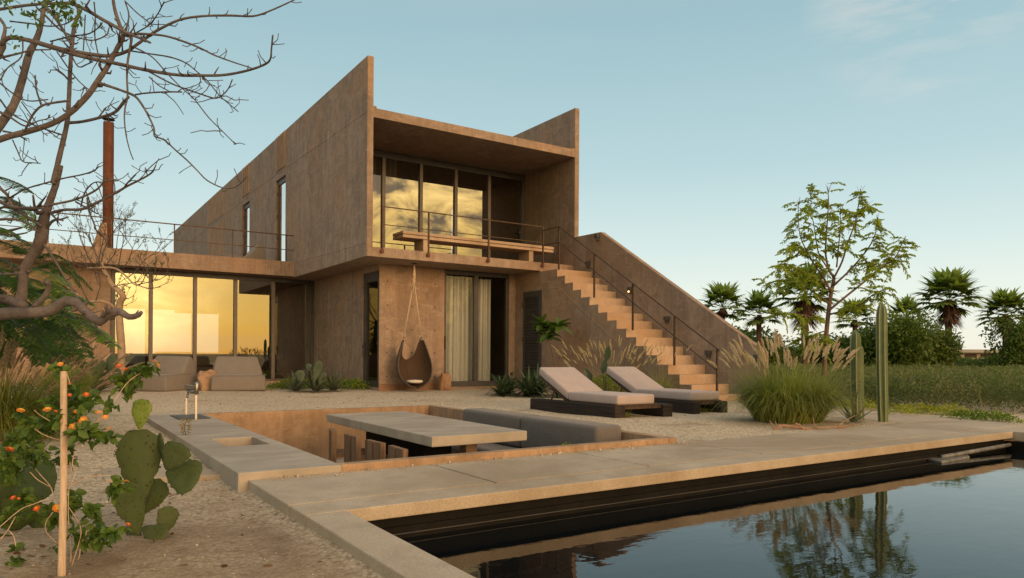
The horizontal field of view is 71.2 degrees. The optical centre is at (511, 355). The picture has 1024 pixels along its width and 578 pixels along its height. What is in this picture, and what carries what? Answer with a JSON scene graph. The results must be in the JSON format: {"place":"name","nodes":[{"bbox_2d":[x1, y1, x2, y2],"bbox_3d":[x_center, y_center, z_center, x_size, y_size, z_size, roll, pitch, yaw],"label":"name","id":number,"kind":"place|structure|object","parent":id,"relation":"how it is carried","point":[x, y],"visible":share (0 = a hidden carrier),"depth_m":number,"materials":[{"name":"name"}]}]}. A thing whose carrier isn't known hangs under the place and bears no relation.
{"place":"outdoors","nodes":[
{"label":"outdoors","id":0,"kind":"place"},
{"bbox_2d":[0,383,1023,577],"bbox_3d":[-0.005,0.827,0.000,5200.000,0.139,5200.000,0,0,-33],"label":"ground","id":1,"kind":"structure","parent":0,"point":[266,535],"depth_m":4.16,"materials":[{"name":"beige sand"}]},
{"bbox_2d":[0,461,56,536],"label":"prickly pear","id":2,"kind":"object","parent":1,"relation":"on","point":[42,491],"visible":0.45,"depth_m":3.57,"materials":[{"name":"green plant"}]},
{"bbox_2d":[0,432,59,464],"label":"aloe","id":3,"kind":"object","parent":1,"relation":"on","point":[33,446],"visible":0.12,"depth_m":5.00,"materials":[{"name":"green plant"}]},
{"bbox_2d":[11,378,49,395],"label":"ground cover","id":4,"kind":"object","parent":1,"relation":"on","point":[30,384],"visible":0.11,"depth_m":13.47,"materials":[{"name":"green plant"}]},
{"bbox_2d":[0,177,121,368],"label":"poinciana tree","id":5,"kind":"object","parent":1,"relation":"on","point":[34,339],"visible":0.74,"depth_m":6.09,"materials":[{"name":"green plant"}]},
{"bbox_2d":[58,371,67,575],"bbox_3d":[-1.826,0.527,2.911,0.030,0.924,0.212,0,0,-31],"label":"wooden stake","id":6,"kind":"object","parent":1,"relation":"on","point":[62,535],"visible":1,"depth_m":2.90,"materials":[{"name":"brown wood"}]},
{"bbox_2d":[12,340,115,394],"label":"reed grass","id":7,"kind":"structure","parent":1,"relation":"on","point":[76,372],"depth_m":13.51,"materials":[{"name":"green plant"}]},
{"bbox_2d":[0,325,144,441],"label":"fountain grass","id":8,"kind":"object","parent":1,"relation":"on","point":[10,404],"depth_m":6.56,"materials":[{"name":"green plant"}]},
{"bbox_2d":[46,357,111,390],"bbox_3d":[-8.774,0.421,14.628,1.991,0.840,1.417,0,0,3],"label":"agave","id":9,"kind":"object","parent":1,"relation":"on","point":[103,380],"visible":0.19,"depth_m":14.52,"materials":[{"name":"green plant"}]},
{"bbox_2d":[0,360,160,566],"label":"lantana bush","id":10,"kind":"object","parent":1,"relation":"on","point":[28,431],"visible":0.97,"depth_m":3.02,"materials":[{"name":"green plant"}]},
{"bbox_2d":[11,192,182,373],"bbox_3d":[-8.601,-1.422,14.826,3.098,3.885,1.723,0,0,14],"label":"gnarled tree","id":11,"kind":"object","parent":1,"relation":"on","point":[120,334],"visible":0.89,"depth_m":14.84,"materials":[{"name":"brown plant"}]},
{"bbox_2d":[87,355,121,376],"bbox_3d":[-8.375,0.238,14.634,0.794,0.543,0.418,0,0,-6],"label":"prickly pear","id":12,"kind":"object","parent":1,"relation":"on","point":[111,359],"visible":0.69,"depth_m":14.58,"materials":[{"name":"green plant"}]},
{"bbox_2d":[0,0,300,334],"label":"frangipani tree","id":13,"kind":"object","parent":1,"relation":"on","point":[18,307],"visible":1,"depth_m":5.53,"materials":[{"name":"brown plant"}]},
{"bbox_2d":[113,399,202,539],"bbox_3d":[-1.704,0.578,3.449,0.391,0.746,0.203,0,0,-27],"label":"prickly pear","id":14,"kind":"object","parent":1,"relation":"on","point":[140,454],"visible":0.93,"depth_m":3.45,"materials":[{"name":"green plant"}]},
{"bbox_2d":[101,464,220,481],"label":"stepping slab","id":15,"kind":"structure","parent":1,"relation":"on","point":[207,474],"depth_m":4.95,"materials":[{"name":"beige stone"}]},
{"bbox_2d":[130,356,195,391],"bbox_3d":[-7.557,0.377,15.378,1.113,0.736,1.006,0,0,15],"label":"lounge seat","id":16,"kind":"object","parent":1,"relation":"on","point":[176,373],"visible":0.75,"depth_m":15.36,"materials":[{"name":"brown fabric"}]},
{"bbox_2d":[197,369,217,390],"bbox_3d":[-6.566,0.597,15.455,0.460,0.614,0.447,0,0,-33],"label":"boulder","id":17,"kind":"object","parent":1,"relation":"on","point":[204,379],"visible":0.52,"depth_m":15.29,"materials":[{"name":"stone"}]},
{"bbox_2d":[9,391,452,576],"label":"leaf litter","id":18,"kind":"object","parent":1,"relation":"on","point":[171,533],"visible":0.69,"depth_m":3.16,"materials":[{"name":"brown plant"}]},
{"bbox_2d":[211,356,265,390],"bbox_3d":[-6.024,0.388,15.727,1.113,0.736,1.006,0,0,-23],"label":"lounge seat","id":19,"kind":"object","parent":1,"relation":"on","point":[239,374],"visible":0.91,"depth_m":15.49,"materials":[{"name":"brown fabric"}]},
{"bbox_2d":[295,360,326,384],"bbox_3d":[-4.229,0.355,15.049,0.670,0.511,0.172,0,0,-8],"label":"prickly pear","id":20,"kind":"object","parent":1,"relation":"on","point":[317,367],"visible":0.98,"depth_m":15.00,"materials":[{"name":"green plant"}]},
{"bbox_2d":[280,361,348,393],"bbox_3d":[-4.152,0.436,15.439,1.736,0.745,1.624,0,0,-33],"label":"agave","id":21,"kind":"object","parent":1,"relation":"on","point":[296,384],"visible":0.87,"depth_m":15.38,"materials":[{"name":"green plant"}]},
{"bbox_2d":[266,377,371,390],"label":"ground cover","id":22,"kind":"object","parent":1,"relation":"on","point":[356,383],"visible":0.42,"depth_m":16.47,"materials":[{"name":"green plant"}]},
{"bbox_2d":[0,55,768,400],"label":"concrete house","id":23,"kind":"structure","parent":1,"relation":"on","point":[334,191],"depth_m":17.50,"materials":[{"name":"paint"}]},
{"bbox_2d":[219,244,266,259],"bbox_3d":[-7.370,-2.758,19.381,1.253,0.523,0.800,0,0,-33],"label":"roof lounge chair","id":24,"kind":"object","parent":23,"relation":"on","point":[254,252],"visible":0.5,"depth_m":19.25,"materials":[{"name":"brown fabric"}]},
{"bbox_2d":[243,202,249,255],"bbox_3d":[-8.681,-3.747,23.525,0.087,2.503,0.986,0,0,-33],"label":"side window","id":25,"kind":"structure","parent":23,"relation":"in","point":[247,207],"depth_m":23.75,"materials":[{"name":"glass"}]},
{"bbox_2d":[277,176,285,260],"bbox_3d":[-6.437,-3.733,20.117,0.087,2.503,0.966,0,0,-33],"label":"side window","id":26,"kind":"structure","parent":23,"relation":"in","point":[281,194],"depth_m":20.29,"materials":[{"name":"glass"}]},
{"bbox_2d":[362,271,378,386],"bbox_3d":[-3.223,-0.600,16.493,0.130,2.638,0.976,0,0,-33],"label":"narrow window","id":27,"kind":"structure","parent":23,"relation":"in","point":[371,277],"depth_m":16.78,"materials":[{"name":"metal"}]},
{"bbox_2d":[396,263,431,388],"bbox_3d":[-2.241,-0.660,16.039,0.845,2.786,0.607,0,0,-33],"label":"hanging chair","id":28,"kind":"object","parent":23,"relation":"hanging from","point":[417,365],"visible":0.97,"depth_m":16.17,"materials":[{"name":"wicker"}]},
{"bbox_2d":[406,380,422,382],"bbox_3d":[-2.172,0.576,15.921,0.380,0.080,0.380,0,0,-33],"label":"seat cushion","id":29,"kind":"object","parent":28,"relation":"in","point":[414,381],"visible":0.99,"depth_m":15.77,"materials":[{"name":"white fabric"}]},
{"bbox_2d":[446,276,472,380],"bbox_3d":[-1.329,-0.619,17.465,0.901,2.620,0.161,0,0,-33],"label":"curtain","id":30,"kind":"object","parent":23,"relation":"hanging from","point":[459,322],"visible":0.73,"depth_m":17.48,"materials":[{"name":"fabric"}]},
{"bbox_2d":[393,230,553,261],"bbox_3d":[-0.813,-2.476,16.869,4.080,0.459,0.550,0,0,-33],"label":"concrete bench","id":31,"kind":"object","parent":23,"relation":"on","point":[526,252],"visible":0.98,"depth_m":16.55,"materials":[{"name":"beige concrete"}]},
{"bbox_2d":[444,269,508,386],"bbox_3d":[-0.870,-0.647,17.483,1.826,2.793,0.125,0,0,-33],"label":"sliding window","id":32,"kind":"structure","parent":23,"relation":"in","point":[474,382],"depth_m":17.45,"materials":[{"name":"metal"}]},
{"bbox_2d":[478,279,490,380],"bbox_3d":[-0.755,-0.605,17.866,0.501,2.600,0.161,0,0,-33],"label":"curtain","id":33,"kind":"object","parent":23,"relation":"hanging from","point":[484,292],"visible":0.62,"depth_m":17.88,"materials":[{"name":"fabric"}]},
{"bbox_2d":[522,290,541,385],"bbox_3d":[0.475,-0.402,17.426,0.047,2.330,0.788,0,0,-33],"label":"louvred door","id":34,"kind":"structure","parent":23,"relation":"in","point":[532,300],"depth_m":17.43,"materials":[{"name":"wood"}]},
{"bbox_2d":[147,405,676,491],"bbox_3d":[-1.466,1.141,7.643,3.890,0.800,4.970,0,0,-33],"label":"sunken dining pit","id":35,"kind":"object","parent":1,"relation":"in","point":[237,451],"visible":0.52,"depth_m":6.39,"materials":[{"name":"concrete"}]},
{"bbox_2d":[179,419,191,434],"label":"dry seedling","id":36,"kind":"object","parent":35,"relation":"on","point":[184,425],"visible":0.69,"depth_m":6.60,"materials":[{"name":"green plant"}]},
{"bbox_2d":[170,414,210,419],"bbox_3d":[-3.787,0.720,8.417,0.340,0.010,0.620,0,0,-33],"label":"drain cover","id":37,"kind":"object","parent":35,"relation":"on","point":[188,417],"visible":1,"depth_m":8.39,"materials":[{"name":"metal"}]},
{"bbox_2d":[184,382,198,418],"bbox_3d":[-3.781,0.511,8.428,0.080,0.430,0.771,0,0,-33],"label":"outdoor tap","id":38,"kind":"object","parent":35,"relation":"on","point":[195,386],"visible":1,"depth_m":8.24,"materials":[{"name":"silver metal"}]},
{"bbox_2d":[329,428,364,462],"bbox_3d":[-1.741,1.114,7.745,0.445,0.630,0.340,0,0,-19],"label":"dining chair","id":39,"kind":"object","parent":35,"relation":"on","point":[334,452],"visible":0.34,"depth_m":7.53,"materials":[{"name":"brown wood"}]},
{"bbox_2d":[344,434,387,461],"bbox_3d":[-1.438,1.116,7.296,0.445,0.630,0.340,0,0,-33],"label":"dining chair","id":40,"kind":"object","parent":35,"relation":"on","point":[352,447],"visible":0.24,"depth_m":7.14,"materials":[{"name":"brown wood"}]},
{"bbox_2d":[365,439,385,460],"bbox_3d":[-1.124,1.118,6.819,0.445,0.630,0.340,0,0,-36],"label":"dining chair","id":41,"kind":"object","parent":35,"relation":"on","point":[375,450],"visible":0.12,"depth_m":6.66,"materials":[{"name":"brown wood"}]},
{"bbox_2d":[388,445,407,458],"bbox_3d":[-0.834,1.120,6.379,0.445,0.630,0.340,0,0,-31],"label":"dining chair","id":42,"kind":"object","parent":35,"relation":"on","point":[394,451],"visible":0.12,"depth_m":6.26,"materials":[{"name":"brown wood"}]},
{"bbox_2d":[327,411,526,456],"bbox_3d":[-1.019,1.063,7.529,0.990,0.740,2.710,0,0,-33],"label":"dining table","id":43,"kind":"object","parent":35,"relation":"on","point":[416,434],"visible":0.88,"depth_m":6.94,"materials":[{"name":"concrete"}]},
{"bbox_2d":[451,443,518,451],"bbox_3d":[0.100,1.098,7.966,0.660,0.115,2.690,0,0,-33],"label":"bench cushion","id":44,"kind":"object","parent":35,"relation":"on","point":[489,447],"visible":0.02,"depth_m":8.18,"materials":[{"name":"grey fabric"}]},
{"bbox_2d":[463,408,540,447],"bbox_3d":[-0.139,0.854,8.622,0.340,0.360,1.310,0,0,-33],"label":"back cushion","id":45,"kind":"object","parent":44,"relation":"on","point":[503,418],"visible":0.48,"depth_m":8.41,"materials":[{"name":"grey fabric"}]},
{"bbox_2d":[521,415,620,447],"bbox_3d":[0.589,0.859,7.516,0.340,0.360,1.320,0,0,-33],"label":"back cushion","id":46,"kind":"object","parent":44,"relation":"on","point":[542,430],"visible":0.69,"depth_m":7.35,"materials":[{"name":"grey fabric"}]},
{"bbox_2d":[438,372,450,390],"bbox_3d":[-1.543,0.628,16.489,0.286,0.521,0.225,0,0,-33],"label":"standing stone","id":47,"kind":"object","parent":1,"relation":"on","point":[444,381],"visible":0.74,"depth_m":16.40,"materials":[{"name":"stone"}]},
{"bbox_2d":[481,364,559,398],"bbox_3d":[0.348,0.564,14.314,2.378,0.895,1.957,0,0,19],"label":"strap leaf plant","id":48,"kind":"object","parent":1,"relation":"on","point":[529,388],"visible":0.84,"depth_m":14.11,"materials":[{"name":"green plant"}]},
{"bbox_2d":[531,314,572,366],"bbox_3d":[0.851,-0.152,15.490,0.950,1.511,0.713,0,0,7],"label":"plumeria sapling","id":49,"kind":"object","parent":1,"relation":"on","point":[551,328],"visible":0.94,"depth_m":15.42,"materials":[{"name":"green plant"}]},
{"bbox_2d":[584,346,610,390],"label":"prickly pear cactus","id":50,"kind":"object","parent":1,"relation":"on","point":[603,368],"visible":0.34,"depth_m":12.19,"materials":[{"name":"green plant"}]},
{"bbox_2d":[530,367,671,417],"bbox_3d":[1.234,0.504,10.286,1.040,0.648,1.920,0,0,-33],"label":"sun lounger","id":51,"kind":"object","parent":1,"relation":"on","point":[576,391],"visible":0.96,"depth_m":9.94,"materials":[{"name":"fabric"}]},
{"bbox_2d":[551,335,662,391],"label":"fountain grass","id":52,"kind":"object","parent":1,"relation":"on","point":[619,357],"depth_m":13.48,"materials":[{"name":"beige plant"}]},
{"bbox_2d":[592,373,624,391],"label":"shrub","id":53,"kind":"object","parent":1,"relation":"on","point":[606,378],"visible":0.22,"depth_m":12.92,"materials":[{"name":"green plant"}]},
{"bbox_2d":[607,367,727,413],"bbox_3d":[2.311,0.511,11.150,0.730,0.648,2.020,0,0,-33],"label":"sun lounger","id":54,"kind":"object","parent":1,"relation":"on","point":[636,380],"visible":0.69,"depth_m":10.66,"materials":[{"name":"fabric"}]},
{"bbox_2d":[699,281,749,321],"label":"fan palm","id":55,"kind":"object","parent":1,"relation":"on","point":[721,292],"visible":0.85,"depth_m":43.60,"materials":[{"name":"green plant"}]},
{"bbox_2d":[732,323,778,362],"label":"bush","id":56,"kind":"object","parent":1,"relation":"on","point":[763,331],"visible":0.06,"depth_m":40.75,"materials":[{"name":"green plant"}]},
{"bbox_2d":[731,289,784,346],"bbox_3d":[13.097,-1.230,37.950,3.141,4.716,2.970,0,0,-12],"label":"fan palm","id":57,"kind":"object","parent":1,"relation":"on","point":[756,300],"visible":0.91,"depth_m":37.78,"materials":[{"name":"green plant"}]},
{"bbox_2d":[750,334,800,365],"bbox_3d":[13.953,-0.095,40.236,4.828,2.257,3.806,0,0,-6],"label":"bush","id":58,"kind":"object","parent":1,"relation":"on","point":[771,358],"visible":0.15,"depth_m":39.52,"materials":[{"name":"green plant"}]},
{"bbox_2d":[702,329,882,423],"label":"fountain grass","id":59,"kind":"object","parent":1,"relation":"on","point":[787,399],"depth_m":8.66,"materials":[{"name":"green plant"}]},
{"bbox_2d":[778,344,834,364],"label":"bush","id":60,"kind":"object","parent":1,"relation":"on","point":[811,358],"visible":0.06,"depth_m":41.87,"materials":[{"name":"green plant"}]},
{"bbox_2d":[771,260,843,364],"bbox_3d":[14.728,-1.815,35.924,3.936,6.028,3.798,0,0,-33],"label":"fan palm","id":61,"kind":"object","parent":1,"relation":"on","point":[811,309],"visible":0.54,"depth_m":35.69,"materials":[{"name":"green plant"}]},
{"bbox_2d":[769,415,858,429],"bbox_3d":[3.344,0.771,8.023,1.125,0.208,0.065,0,0,0],"label":"driftwood","id":62,"kind":"object","parent":1,"relation":"on","point":[801,427],"visible":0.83,"depth_m":8.01,"materials":[{"name":"brown wood"}]},
{"bbox_2d":[819,331,849,365],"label":"bush","id":63,"kind":"object","parent":1,"relation":"on","point":[844,343],"visible":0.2,"depth_m":40.40,"materials":[{"name":"green plant"}]},
{"bbox_2d":[751,182,919,378],"bbox_3d":[6.417,-1.458,13.980,3.776,4.090,1.968,0,0,-5],"label":"slender tree","id":64,"kind":"object","parent":1,"relation":"on","point":[801,281],"visible":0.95,"depth_m":13.88,"materials":[{"name":"green plant"}]},
{"bbox_2d":[827,390,874,422],"bbox_3d":[4.141,0.614,8.771,0.659,0.418,0.568,0,0,2],"label":"aloe","id":65,"kind":"object","parent":1,"relation":"on","point":[853,413],"visible":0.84,"depth_m":8.73,"materials":[{"name":"green plant"}]},
{"bbox_2d":[831,297,875,332],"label":"fan palm","id":66,"kind":"object","parent":1,"relation":"on","point":[855,324],"visible":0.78,"depth_m":41.81,"materials":[{"name":"green plant"}]},
{"bbox_2d":[850,330,863,418],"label":"column cactus","id":67,"kind":"object","parent":1,"relation":"on","point":[856,362],"depth_m":9.28,"materials":[{"name":"green plant"}]},
{"bbox_2d":[850,318,893,333],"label":"bush","id":68,"kind":"object","parent":1,"relation":"on","point":[865,325],"depth_m":46.30,"materials":[{"name":"green plant"}]},
{"bbox_2d":[847,324,908,365],"bbox_3d":[19.534,-0.458,38.129,4.337,3.225,3.524,0,0,-33],"label":"bush","id":69,"kind":"object","parent":1,"relation":"on","point":[868,332],"visible":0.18,"depth_m":37.09,"materials":[{"name":"green plant"}]},
{"bbox_2d":[876,302,888,421],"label":"column cactus","id":70,"kind":"object","parent":1,"relation":"on","point":[882,356],"depth_m":8.91,"materials":[{"name":"green plant"}]},
{"bbox_2d":[834,398,974,415],"bbox_3d":[5.768,0.765,11.127,1.596,0.199,2.590,0,0,-22],"label":"ground cover","id":71,"kind":"object","parent":1,"relation":"on","point":[909,408],"visible":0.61,"depth_m":10.45,"materials":[{"name":"green plant"}]},
{"bbox_2d":[861,308,948,366],"bbox_3d":[20.218,-0.659,37.134,4.828,3.640,3.806,0,0,-33],"label":"bush","id":72,"kind":"object","parent":1,"relation":"on","point":[908,340],"visible":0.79,"depth_m":35.95,"materials":[{"name":"green plant"}]},
{"bbox_2d":[886,294,929,324],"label":"fan palm","id":73,"kind":"object","parent":1,"relation":"on","point":[907,302],"visible":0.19,"depth_m":45.58,"materials":[{"name":"green plant"}]},
{"bbox_2d":[922,325,964,365],"bbox_3d":[22.537,-0.326,38.899,3.045,2.912,3.476,0,0,-1],"label":"bush","id":74,"kind":"object","parent":1,"relation":"on","point":[946,351],"visible":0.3,"depth_m":37.84,"materials":[{"name":"green plant"}]},
{"bbox_2d":[910,266,987,365],"bbox_3d":[24.388,-1.915,40.033,4.222,6.350,4.102,0,0,-33],"label":"fan palm","id":75,"kind":"object","parent":1,"relation":"on","point":[954,280],"visible":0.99,"depth_m":39.57,"materials":[{"name":"green plant"}]},
{"bbox_2d":[956,356,979,361],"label":"bush","id":76,"kind":"object","parent":1,"relation":"on","point":[969,359],"visible":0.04,"depth_m":50.74,"materials":[{"name":"green plant"}]},
{"bbox_2d":[954,349,998,358],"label":"distant building","id":77,"kind":"structure","parent":1,"relation":"on","point":[977,353],"depth_m":72.95,"materials":[{"name":"beige concrete"}]},
{"bbox_2d":[965,354,976,357],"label":"window","id":78,"kind":"structure","parent":77,"relation":"in","point":[966,355],"depth_m":72.98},
{"bbox_2d":[954,359,1001,365],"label":"bush","id":79,"kind":"object","parent":1,"relation":"on","point":[967,362],"visible":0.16,"depth_m":43.74,"materials":[{"name":"green plant"}]},
{"bbox_2d":[935,408,1022,422],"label":"ground cover","id":80,"kind":"object","parent":1,"relation":"on","point":[970,414],"visible":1,"depth_m":9.36,"materials":[{"name":"green plant"}]},
{"bbox_2d":[971,356,999,361],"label":"bush","id":81,"kind":"object","parent":1,"relation":"on","point":[984,359],"visible":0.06,"depth_m":45.89,"materials":[{"name":"green plant"}]},
{"bbox_2d":[975,286,1023,361],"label":"fan palm","id":82,"kind":"object","parent":1,"relation":"on","point":[1004,300],"visible":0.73,"depth_m":40.69,"materials":[{"name":"green plant"}]},
{"bbox_2d":[978,313,1023,366],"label":"bush","id":83,"kind":"object","parent":1,"relation":"on","point":[1011,350],"visible":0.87,"depth_m":37.65,"materials":[{"name":"green plant"}]},
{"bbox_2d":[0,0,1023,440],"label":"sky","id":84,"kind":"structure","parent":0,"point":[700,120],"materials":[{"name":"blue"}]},
{"bbox_2d":[625,411,635,417],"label":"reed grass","id":85,"kind":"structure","parent":0,"point":[627,415],"depth_m":9.34,"materials":[{"name":"green plant"}]},
{"bbox_2d":[248,410,1023,577],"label":"paving","id":86,"kind":"structure","parent":0,"point":[340,510],"depth_m":4.79,"materials":[{"name":"beige concrete"}]},
{"bbox_2d":[367,439,1023,538],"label":"swimming pool","id":87,"kind":"structure","parent":86,"relation":"in","point":[427,524],"depth_m":4.87,"materials":[{"name":"black tile"}]},
{"bbox_2d":[939,443,1011,457],"bbox_3d":[4.830,0.986,7.429,1.451,0.074,0.044,0,0,-33],"label":"pool pipe","id":88,"kind":"object","parent":87,"relation":"attached to","point":[976,450],"visible":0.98,"depth_m":7.38,"materials":[{"name":"grey metal"}]},
{"bbox_2d":[625,342,692,388],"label":"reed grass","id":89,"kind":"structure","parent":0,"point":[667,384],"depth_m":13.13,"materials":[{"name":"plant"}]},
{"bbox_2d":[401,450,1023,577],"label":"pool water","id":90,"kind":"structure","parent":0,"point":[963,518],"depth_m":4.04,"materials":[{"name":"black liquid"}]},
{"bbox_2d":[928,455,969,462],"bbox_3d":[4.363,1.020,7.170,0.861,0.025,0.259,0,0,-37],"label":"floating board","id":91,"kind":"object","parent":90,"relation":"on","point":[945,460],"visible":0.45,"depth_m":7.00,"materials":[{"name":"grey wood"}]},
{"bbox_2d":[768,362,1023,412],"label":"weed field","id":92,"kind":"structure","parent":0,"point":[960,383],"depth_m":11.77,"materials":[{"name":"green plant"}]}
]}

